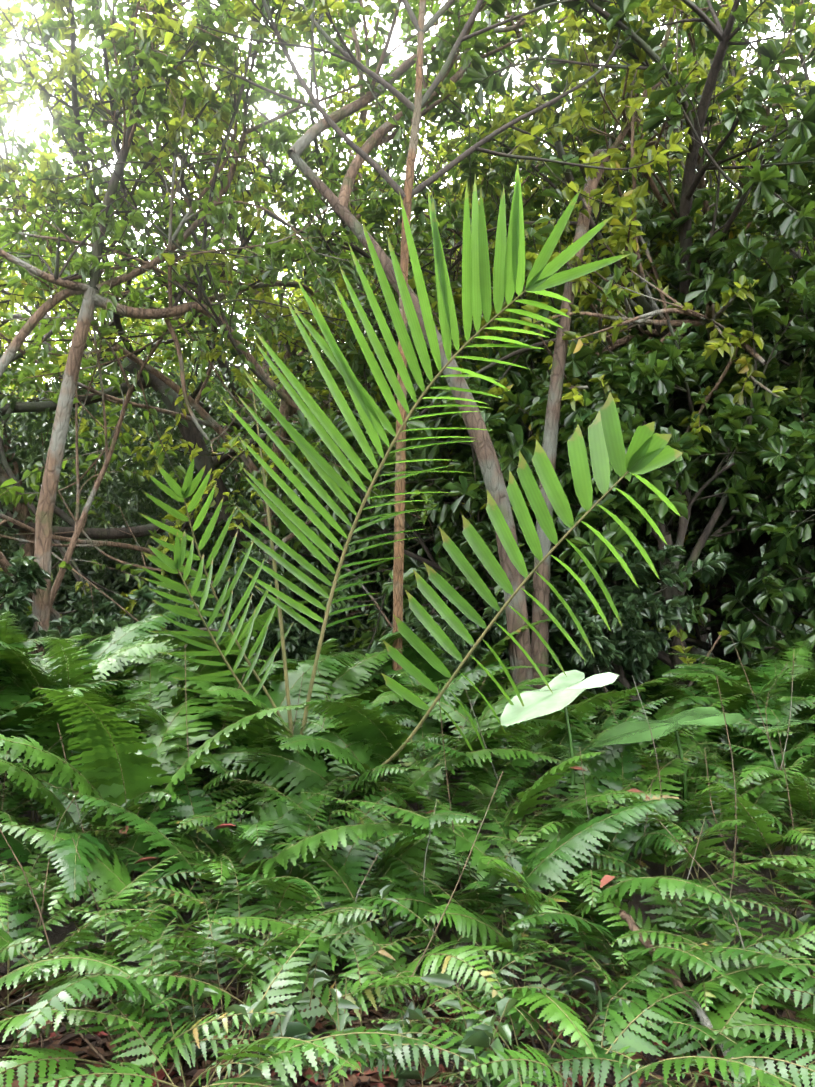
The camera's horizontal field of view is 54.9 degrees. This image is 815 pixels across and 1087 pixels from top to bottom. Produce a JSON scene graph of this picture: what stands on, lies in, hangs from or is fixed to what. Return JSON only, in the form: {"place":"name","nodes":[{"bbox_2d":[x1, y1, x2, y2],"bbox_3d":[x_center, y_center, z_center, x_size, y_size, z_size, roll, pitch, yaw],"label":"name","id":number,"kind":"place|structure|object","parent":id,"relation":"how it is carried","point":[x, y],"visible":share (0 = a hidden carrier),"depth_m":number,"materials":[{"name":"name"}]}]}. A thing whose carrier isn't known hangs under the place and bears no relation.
{"place":"outdoors","nodes":[
{"label":"outdoors","id":0,"kind":"place"},
{"bbox_2d":[0,387,814,1086],"bbox_3d":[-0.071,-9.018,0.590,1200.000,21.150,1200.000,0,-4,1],"label":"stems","id":1,"kind":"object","parent":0,"point":[56,935],"depth_m":2.72,"materials":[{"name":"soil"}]},
{"bbox_2d":[0,139,768,653],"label":"tree leaves","id":2,"kind":"object","parent":1,"relation":"on","point":[96,555],"depth_m":9.56,"materials":[{"name":"green plant"}]},
{"bbox_2d":[0,71,801,752],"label":"dark shrub leaves","id":3,"kind":"object","parent":1,"relation":"on","point":[32,575],"visible":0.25,"depth_m":6.19,"materials":[{"name":"green plant"}]},
{"bbox_2d":[177,290,628,786],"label":"palm stems","id":4,"kind":"object","parent":1,"relation":"on","point":[402,746],"visible":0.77,"depth_m":3.42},
{"bbox_2d":[138,161,682,761],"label":"palm fronds","id":5,"kind":"object","parent":4,"relation":"attached to","point":[647,451],"depth_m":3.25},
{"bbox_2d":[0,0,814,704],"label":"tree leaves","id":6,"kind":"object","parent":1,"relation":"on","point":[146,108],"visible":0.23,"depth_m":6.06,"materials":[{"name":"green plant"}]},
{"bbox_2d":[0,0,814,733],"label":"tree branches","id":7,"kind":"object","parent":1,"relation":"on","point":[690,184],"visible":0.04,"depth_m":5.94,"materials":[{"name":"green plant"}]},
{"bbox_2d":[0,0,814,700],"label":"tree leaves","id":8,"kind":"object","parent":1,"relation":"on","point":[622,204],"visible":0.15,"depth_m":5.88,"materials":[{"name":"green plant"}]},
{"bbox_2d":[0,0,814,730],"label":"branches","id":9,"kind":"object","parent":1,"relation":"on","point":[38,538],"visible":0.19,"depth_m":5.88,"materials":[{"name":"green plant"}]},
{"bbox_2d":[0,747,814,1086],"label":"leaf litter","id":10,"kind":"object","parent":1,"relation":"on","point":[102,1045],"visible":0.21,"depth_m":2.03,"materials":[{"name":"plant"}]},
{"bbox_2d":[0,601,814,1086],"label":"fern","id":11,"kind":"object","parent":10,"relation":"on","point":[96,759],"depth_m":2.63,"materials":[{"name":"green plant"}]},
{"bbox_2d":[0,875,814,1086],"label":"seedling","id":12,"kind":"object","parent":10,"relation":"on","point":[481,1035],"depth_m":1.90,"materials":[{"name":"green plant"}]},
{"bbox_2d":[0,635,814,1086],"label":"fallen branches","id":13,"kind":"object","parent":1,"relation":"on","point":[702,1015],"visible":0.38,"depth_m":2.23,"materials":[{"name":"brown wood"}]},
{"bbox_2d":[392,0,425,763],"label":"tree trunk","id":14,"kind":"object","parent":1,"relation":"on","point":[399,525],"visible":0.71,"depth_m":4.69,"materials":[{"name":"orange plant"}]},
{"bbox_2d":[289,151,576,746],"bbox_3d":[0.172,-0.598,5.092,1.966,4.181,0.426,0,-4,1],"label":"tree trunk","id":15,"kind":"object","parent":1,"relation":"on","point":[537,651],"visible":0.67,"depth_m":5.05,"materials":[{"name":"brown plant"}]},
{"bbox_2d":[128,0,814,673],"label":"tree leaves","id":16,"kind":"object","parent":1,"relation":"on","point":[664,366],"visible":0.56,"depth_m":5.72,"materials":[{"name":"green plant"}]},
{"bbox_2d":[501,670,814,858],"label":"large leaves","id":17,"kind":"object","parent":1,"relation":"on","point":[567,690],"visible":0.77,"depth_m":3.21,"materials":[{"name":"green plant"}]},
{"bbox_2d":[0,0,814,383],"label":"sky","id":18,"kind":"structure","parent":0,"point":[271,107],"materials":[{"name":"white"}]}
]}

